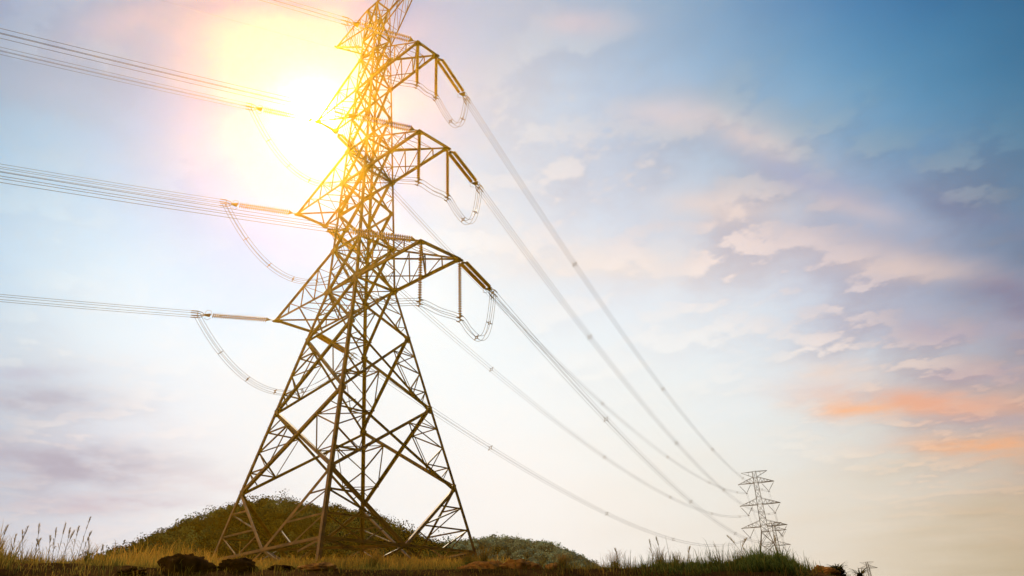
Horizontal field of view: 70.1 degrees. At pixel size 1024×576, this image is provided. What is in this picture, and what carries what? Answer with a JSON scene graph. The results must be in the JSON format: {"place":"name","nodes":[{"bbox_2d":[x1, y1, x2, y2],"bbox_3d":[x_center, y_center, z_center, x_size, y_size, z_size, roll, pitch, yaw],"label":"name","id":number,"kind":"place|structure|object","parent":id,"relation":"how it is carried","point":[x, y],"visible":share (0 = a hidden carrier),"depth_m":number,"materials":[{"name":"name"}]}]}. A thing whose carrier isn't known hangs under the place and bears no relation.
{"place":"outdoors","nodes":[
{"label":"outdoors","id":0,"kind":"place"},
{"bbox_2d":[193,514,404,558],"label":"hill","id":1,"kind":"structure","parent":0,"point":[252,535],"depth_m":259.36,"materials":[{"name":"brown plant"}]},
{"bbox_2d":[72,489,480,561],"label":"forest","id":2,"kind":"object","parent":1,"relation":"on","point":[210,527],"visible":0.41,"depth_m":267.46,"materials":[{"name":"green plant"}]},
{"bbox_2d":[0,562,838,575],"bbox_3d":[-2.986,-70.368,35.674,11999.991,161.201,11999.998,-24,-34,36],"label":"ground","id":3,"kind":"structure","parent":0,"point":[68,567],"depth_m":11.91,"materials":[{"name":"soil"}]},
{"bbox_2d":[17,530,23,560],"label":"reed","id":4,"kind":"object","parent":3,"relation":"on","point":[22,542],"visible":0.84,"depth_m":12.40,"materials":[{"name":"beige plant"}]},
{"bbox_2d":[29,523,40,561],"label":"reed","id":5,"kind":"object","parent":3,"relation":"on","point":[37,540],"visible":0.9,"depth_m":12.15,"materials":[{"name":"beige plant"}]},
{"bbox_2d":[0,524,89,563],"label":"grass","id":6,"kind":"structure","parent":3,"relation":"on","point":[13,554],"depth_m":12.00,"materials":[{"name":"plant"}]},
{"bbox_2d":[49,527,57,562],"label":"reed","id":7,"kind":"object","parent":3,"relation":"on","point":[54,544],"visible":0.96,"depth_m":12.65,"materials":[{"name":"beige plant"}]},
{"bbox_2d":[53,521,65,562],"bbox_3d":[-7.929,4.522,12.847,0.260,0.802,0.282,-24,-34,36],"label":"reed","id":8,"kind":"object","parent":3,"relation":"on","point":[64,527],"visible":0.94,"depth_m":12.89,"materials":[{"name":"beige plant"}]},
{"bbox_2d":[62,529,77,558],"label":"reed","id":9,"kind":"object","parent":3,"relation":"on","point":[68,542],"visible":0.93,"depth_m":12.32,"materials":[{"name":"beige plant"}]},
{"bbox_2d":[66,526,79,561],"bbox_3d":[-7.630,4.505,12.700,0.254,0.765,0.210,13,-31,-28],"label":"reed","id":10,"kind":"object","parent":3,"relation":"on","point":[74,544],"visible":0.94,"depth_m":12.74,"materials":[{"name":"beige plant"}]},
{"bbox_2d":[69,516,91,560],"bbox_3d":[-7.763,4.574,13.107,0.299,0.939,0.324,-5,-27,5],"label":"reed","id":11,"kind":"object","parent":3,"relation":"on","point":[83,538],"visible":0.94,"depth_m":13.07,"materials":[{"name":"beige plant"}]},
{"bbox_2d":[76,531,91,563],"bbox_3d":[-7.296,4.450,12.414,0.160,0.673,0.344,-24,-34,36],"label":"reed","id":12,"kind":"object","parent":3,"relation":"on","point":[85,544],"visible":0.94,"depth_m":12.46,"materials":[{"name":"beige plant"}]},
{"bbox_2d":[79,542,101,564],"bbox_3d":[-7.166,4.553,12.451,0.592,0.495,0.527,-7,-27,9],"label":"grass tuft","id":13,"kind":"object","parent":3,"relation":"on","point":[88,553],"visible":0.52,"depth_m":12.45,"materials":[{"name":"brown plant"}]},
{"bbox_2d":[117,567,147,573],"bbox_3d":[-5.798,4.335,11.143,0.450,0.135,0.386,10,-30,-24],"label":"soil clod","id":14,"kind":"object","parent":3,"relation":"on","point":[134,569],"visible":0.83,"depth_m":11.04,"materials":[{"name":"brown soil"}]},
{"bbox_2d":[157,553,214,573],"bbox_3d":[-5.275,4.518,11.773,0.798,0.471,0.709,18,-34,-35],"label":"soil clod","id":15,"kind":"object","parent":3,"relation":"on","point":[194,563],"visible":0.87,"depth_m":11.61,"materials":[{"name":"brown soil"}]},
{"bbox_2d":[202,564,216,571],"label":"soil clod","id":16,"kind":"object","parent":3,"relation":"on","point":[213,568],"visible":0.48,"depth_m":11.72,"materials":[{"name":"brown soil"}]},
{"bbox_2d":[216,557,260,571],"bbox_3d":[-4.502,4.618,12.057,0.716,0.322,0.543,7,-28,-18],"label":"soil clod","id":17,"kind":"object","parent":3,"relation":"on","point":[240,564],"visible":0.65,"depth_m":11.91,"materials":[{"name":"brown soil"}]},
{"bbox_2d":[44,533,509,569],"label":"grass","id":18,"kind":"structure","parent":3,"relation":"on","point":[400,561],"depth_m":35.20,"materials":[{"name":"plant"}]},
{"bbox_2d":[267,565,294,569],"bbox_3d":[-3.858,4.710,12.251,0.409,0.120,0.388,-19,-31,29],"label":"soil clod","id":19,"kind":"object","parent":3,"relation":"on","point":[282,567],"visible":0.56,"depth_m":12.17,"materials":[{"name":"black soil"}]},
{"bbox_2d":[297,562,337,570],"bbox_3d":[-3.294,4.753,12.381,0.702,0.214,0.418,4,-28,-13],"label":"rock","id":20,"kind":"object","parent":3,"relation":"on","point":[322,566],"visible":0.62,"depth_m":12.30,"materials":[{"name":"brown stone"}]},
{"bbox_2d":[212,0,477,562],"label":"transmission tower","id":21,"kind":"structure","parent":3,"relation":"on","point":[321,539],"depth_m":63.65,"materials":[{"name":"metal"}]},
{"bbox_2d":[190,310,271,321],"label":"insulator string","id":22,"kind":"object","parent":21,"relation":"attached to","point":[241,316],"visible":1,"depth_m":68.13,"materials":[{"name":"brown ceramic"}]},
{"bbox_2d":[0,294,190,316],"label":"conductor bundle","id":23,"kind":"object","parent":22,"relation":"attached to","point":[92,304],"visible":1,"depth_m":62.50,"materials":[{"name":"metal"}]},
{"bbox_2d":[194,314,350,394],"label":"jumper loop","id":24,"kind":"object","parent":22,"relation":"hanging from","point":[301,389],"visible":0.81,"depth_m":68.40,"materials":[{"name":"metal"}]},
{"bbox_2d":[219,199,295,213],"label":"insulator string","id":25,"kind":"object","parent":21,"relation":"attached to","point":[259,209],"visible":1,"depth_m":73.17,"materials":[{"name":"brown ceramic"}]},
{"bbox_2d":[0,164,219,204],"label":"conductor bundle","id":26,"kind":"object","parent":25,"relation":"attached to","point":[108,184],"visible":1,"depth_m":66.64,"materials":[{"name":"metal"}]},
{"bbox_2d":[222,203,354,283],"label":"jumper loop","id":27,"kind":"object","parent":26,"relation":"attached to","point":[269,261],"visible":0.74,"depth_m":73.28,"materials":[{"name":"metal"}]},
{"bbox_2d":[245,102,315,121],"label":"insulator string","id":28,"kind":"object","parent":21,"relation":"attached to","point":[270,111],"visible":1,"depth_m":78.25,"materials":[{"name":"brown ceramic"}]},
{"bbox_2d":[0,47,244,108],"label":"conductor bundle","id":29,"kind":"object","parent":28,"relation":"attached to","point":[118,77],"visible":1,"depth_m":70.63,"materials":[{"name":"metal"}]},
{"bbox_2d":[249,106,356,186],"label":"jumper loop","id":30,"kind":"object","parent":29,"relation":"attached to","point":[287,160],"visible":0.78,"depth_m":77.95,"materials":[{"name":"metal"}]},
{"bbox_2d":[316,334,356,359],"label":"insulator string","id":31,"kind":"object","parent":21,"relation":"attached to","point":[324,338],"visible":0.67,"depth_m":75.34,"materials":[{"name":"brown ceramic"}]},
{"bbox_2d":[327,228,363,255],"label":"insulator string","id":32,"kind":"object","parent":21,"relation":"attached to","point":[349,244],"visible":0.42,"depth_m":80.43,"materials":[{"name":"brown ceramic"}]},
{"bbox_2d":[337,133,368,164],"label":"insulator string","id":33,"kind":"object","parent":21,"relation":"attached to","point":[342,140],"visible":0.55,"depth_m":83.62,"materials":[{"name":"brown ceramic"}]},
{"bbox_2d":[375,176,744,493],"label":"conductor bundle","id":34,"kind":"object","parent":33,"relation":"attached to","point":[544,349],"visible":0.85,"depth_m":128.19,"materials":[{"name":"metal"}]},
{"bbox_2d":[326,223,418,242],"bbox_3d":[-10.491,-4.039,56.094,7.542,1.135,1.136,13,-30,-27],"label":"insulator string","id":35,"kind":"object","parent":21,"relation":"attached to","point":[346,230],"visible":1,"depth_m":56.03,"materials":[{"name":"brown ceramic"}]},
{"bbox_2d":[0,172,327,231],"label":"conductor bundle","id":36,"kind":"object","parent":35,"relation":"attached to","point":[157,203],"visible":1,"depth_m":48.48,"materials":[{"name":"metal"}]},
{"bbox_2d":[334,108,416,131],"bbox_3d":[-11.399,-14.120,62.343,7.542,1.135,1.136,13,-30,-27],"label":"insulator string","id":37,"kind":"object","parent":21,"relation":"attached to","point":[409,128],"visible":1,"depth_m":62.25,"materials":[{"name":"brown ceramic"}]},
{"bbox_2d":[0,28,335,115],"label":"conductor bundle","id":38,"kind":"object","parent":37,"relation":"attached to","point":[161,71],"visible":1,"depth_m":53.91,"materials":[{"name":"metal"}]},
{"bbox_2d":[341,16,415,41],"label":"insulator string","id":39,"kind":"object","parent":21,"relation":"attached to","point":[356,24],"visible":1,"depth_m":68.54,"materials":[{"name":"brown ceramic"}]},
{"bbox_2d":[261,0,340,23],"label":"conductor bundle","id":40,"kind":"object","parent":39,"relation":"attached to","point":[305,9],"visible":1,"depth_m":65.19,"materials":[{"name":"metal"}]},
{"bbox_2d":[414,44,419,88],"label":"jumper insulator","id":41,"kind":"object","parent":21,"relation":"hanging from","point":[417,66],"visible":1,"depth_m":69.05,"materials":[{"name":"brown ceramic"}]},
{"bbox_2d":[345,20,468,127],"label":"jumper loop","id":42,"kind":"object","parent":41,"relation":"hanging from","point":[406,83],"visible":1,"depth_m":67.62,"materials":[{"name":"metal"}]},
{"bbox_2d":[415,132,421,185],"bbox_3d":[-8.033,-11.295,62.987,0.540,5.700,0.330,-24,-34,36],"label":"jumper insulator","id":43,"kind":"object","parent":21,"relation":"hanging from","point":[418,157],"visible":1,"depth_m":62.85,"materials":[{"name":"brown ceramic"}]},
{"bbox_2d":[416,245,423,306],"bbox_3d":[-7.125,-1.214,56.737,0.540,5.700,0.330,-24,-34,36],"label":"jumper insulator","id":44,"kind":"object","parent":21,"relation":"hanging from","point":[420,274],"visible":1,"depth_m":56.50,"materials":[{"name":"brown ceramic"}]},
{"bbox_2d":[433,56,438,100],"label":"jumper insulator","id":45,"kind":"object","parent":21,"relation":"hanging from","point":[436,75],"visible":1,"depth_m":70.75,"materials":[{"name":"brown ceramic"}]},
{"bbox_2d":[444,149,450,201],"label":"jumper insulator","id":46,"kind":"object","parent":21,"relation":"hanging from","point":[447,169],"visible":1,"depth_m":65.29,"materials":[{"name":"brown ceramic"}]},
{"bbox_2d":[339,112,481,224],"bbox_3d":[-7.813,-10.207,64.762,2.991,6.146,17.207,-24,-34,36],"label":"jumper loop","id":47,"kind":"object","parent":46,"relation":"hanging from","point":[410,177],"visible":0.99,"depth_m":61.23,"materials":[{"name":"metal"}]},
{"bbox_2d":[438,57,470,103],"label":"insulator string","id":48,"kind":"object","parent":21,"relation":"attached to","point":[449,77],"visible":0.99,"depth_m":75.05,"materials":[{"name":"brown ceramic"}]},
{"bbox_2d":[466,100,768,491],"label":"conductor bundle","id":49,"kind":"object","parent":48,"relation":"attached to","point":[589,282],"visible":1,"depth_m":104.81,"materials":[{"name":"metal"}]},
{"bbox_2d":[456,260,463,322],"bbox_3d":[-4.260,0.125,59.617,0.540,5.700,0.330,-24,-34,36],"label":"jumper insulator","id":50,"kind":"object","parent":21,"relation":"hanging from","point":[459,287],"visible":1,"depth_m":59.41,"materials":[{"name":"brown ceramic"}]},
{"bbox_2d":[330,228,495,341],"bbox_3d":[-6.607,0.013,58.812,2.991,6.145,18.096,-24,-34,36],"label":"jumper loop","id":51,"kind":"object","parent":50,"relation":"hanging from","point":[477,336],"visible":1,"depth_m":55.17,"materials":[{"name":"metal"}]},
{"bbox_2d":[449,150,483,191],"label":"insulator string","id":52,"kind":"object","parent":21,"relation":"attached to","point":[463,164],"visible":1,"depth_m":69.40,"materials":[{"name":"brown ceramic"}]},
{"bbox_2d":[460,261,497,297],"bbox_3d":[-2.975,-0.984,64.111,1.135,0.792,7.550,-12,-28,18],"label":"insulator string","id":53,"kind":"object","parent":21,"relation":"attached to","point":[476,273],"visible":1,"depth_m":63.74,"materials":[{"name":"brown ceramic"}]},
{"bbox_2d":[491,292,779,542],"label":"conductor bundle","id":54,"kind":"object","parent":53,"relation":"hanging from","point":[599,408],"visible":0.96,"depth_m":87.39,"materials":[{"name":"metal"}]},
{"bbox_2d":[356,546,388,568],"bbox_3d":[-3.371,6.551,17.617,0.980,0.614,1.055,-9,-28,13],"label":"grass tuft","id":55,"kind":"object","parent":3,"relation":"on","point":[374,561],"visible":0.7,"depth_m":17.61,"materials":[{"name":"brown plant"}]},
{"bbox_2d":[457,565,468,568],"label":"rock","id":56,"kind":"object","parent":3,"relation":"on","point":[464,567],"visible":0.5,"depth_m":12.97,"materials":[{"name":"brown stone"}]},
{"bbox_2d":[451,549,481,567],"bbox_3d":[-0.907,5.950,15.999,0.909,0.507,1.000,-24,-34,36],"label":"grass tuft","id":57,"kind":"object","parent":3,"relation":"on","point":[467,558],"visible":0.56,"depth_m":16.00,"materials":[{"name":"brown plant"}]},
{"bbox_2d":[467,561,483,568],"bbox_3d":[-0.619,5.017,13.013,0.500,0.290,0.322,-1,-27,-3],"label":"rock","id":58,"kind":"object","parent":3,"relation":"on","point":[475,564],"visible":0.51,"depth_m":12.97,"materials":[{"name":"brown stone"}]},
{"bbox_2d":[472,542,494,561],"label":"grass tuft","id":59,"kind":"object","parent":3,"relation":"on","point":[484,557],"visible":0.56,"depth_m":15.57,"materials":[{"name":"brown plant"}]},
{"bbox_2d":[481,560,502,568],"bbox_3d":[-0.381,5.031,13.041,0.527,0.310,0.433,-1,-27,-2],"label":"rock","id":60,"kind":"object","parent":3,"relation":"on","point":[487,564],"visible":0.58,"depth_m":12.93,"materials":[{"name":"brown stone"}]},
{"bbox_2d":[503,559,529,568],"bbox_3d":[0.073,5.037,13.033,0.577,0.369,0.519,6,-28,-15],"label":"rock","id":61,"kind":"object","parent":3,"relation":"on","point":[520,563],"visible":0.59,"depth_m":12.91,"materials":[{"name":"brown stone"}]},
{"bbox_2d":[527,561,541,568],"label":"rock","id":62,"kind":"object","parent":3,"relation":"on","point":[536,565],"visible":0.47,"depth_m":12.95,"materials":[{"name":"brown stone"}]},
{"bbox_2d":[545,562,560,568],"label":"rock","id":63,"kind":"object","parent":3,"relation":"on","point":[556,565],"visible":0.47,"depth_m":12.96,"materials":[{"name":"brown stone"}]},
{"bbox_2d":[554,553,570,567],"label":"grass tuft","id":64,"kind":"object","parent":3,"relation":"on","point":[561,559],"visible":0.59,"depth_m":14.53,"materials":[{"name":"brown plant"}]},
{"bbox_2d":[604,549,627,567],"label":"grass tuft","id":65,"kind":"object","parent":3,"relation":"on","point":[614,557],"visible":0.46,"depth_m":14.17,"materials":[{"name":"plant"}]},
{"bbox_2d":[644,544,671,564],"bbox_3d":[2.796,5.205,14.071,0.633,0.526,0.703,-24,-34,36],"label":"grass tuft","id":66,"kind":"object","parent":3,"relation":"on","point":[658,557],"visible":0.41,"depth_m":14.08,"materials":[{"name":"plant"}]},
{"bbox_2d":[671,552,684,565],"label":"grass tuft","id":67,"kind":"object","parent":3,"relation":"on","point":[674,558],"visible":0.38,"depth_m":14.03,"materials":[{"name":"plant"}]},
{"bbox_2d":[738,470,786,553],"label":"transmission tower","id":68,"kind":"structure","parent":3,"relation":"on","point":[764,518],"depth_m":275.73,"materials":[{"name":"grey metal"}]},
{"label":"v-insulator","id":69,"kind":"object","parent":68,"relation":"hanging from","visible":0},
{"bbox_2d":[478,187,774,514],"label":"conductor bundle","id":70,"kind":"object","parent":69,"relation":"hanging from","point":[591,335],"visible":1,"depth_m":96.17,"materials":[{"name":"metal"}]},
{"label":"v-insulator","id":71,"kind":"object","parent":68,"relation":"hanging from","visible":0},
{"bbox_2d":[354,355,750,546],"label":"conductor bundle","id":72,"kind":"object","parent":71,"relation":"hanging from","point":[536,473],"visible":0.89,"depth_m":114.01,"materials":[{"name":"metal"}]},
{"bbox_2d":[765,522,793,559],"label":"transmission tower","id":73,"kind":"structure","parent":3,"relation":"on","point":[772,529],"depth_m":416.53,"materials":[{"name":"grey metal"}]},
{"bbox_2d":[811,565,841,575],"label":"rock","id":74,"kind":"object","parent":3,"relation":"on","point":[829,570],"visible":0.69,"depth_m":12.54,"materials":[{"name":"brown stone"}]},
{"bbox_2d":[827,562,847,575],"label":"bush","id":75,"kind":"object","parent":3,"relation":"on","point":[840,568],"visible":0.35,"depth_m":12.72,"materials":[{"name":"green plant"}]},
{"bbox_2d":[848,565,869,575],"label":"bush","id":76,"kind":"object","parent":3,"relation":"on","point":[858,573],"visible":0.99,"depth_m":12.59,"materials":[{"name":"green plant"}]},
{"bbox_2d":[860,562,876,575],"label":"transmission tower","id":77,"kind":"structure","parent":3,"relation":"on","point":[867,567],"depth_m":536.96,"materials":[{"name":"grey metal"}]},
{"bbox_2d":[0,539,866,575],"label":"grass","id":78,"kind":"structure","parent":0,"point":[156,566],"depth_m":12.14,"materials":[{"name":"plant"}]},
{"bbox_2d":[0,0,1023,575],"label":"sky","id":79,"kind":"structure","parent":0,"point":[804,219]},
{"bbox_2d":[633,543,808,575],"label":"grass","id":80,"kind":"structure","parent":0,"point":[768,564],"depth_m":12.11,"materials":[{"name":"green plant"}]},
{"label":"hill","id":81,"kind":"structure","parent":0,"visible":0},
{"bbox_2d":[439,533,602,568],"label":"forest","id":82,"kind":"object","parent":81,"relation":"on","point":[516,548],"visible":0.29,"depth_m":606.21,"materials":[{"name":"green plant"}]},
{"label":"v-insulator","id":83,"kind":"object","parent":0,"visible":0},
{"bbox_2d":[360,258,745,517],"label":"conductor bundle","id":84,"kind":"object","parent":83,"relation":"hanging from","point":[491,369],"visible":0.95,"depth_m":116.48,"materials":[{"name":"metal"}]}
]}

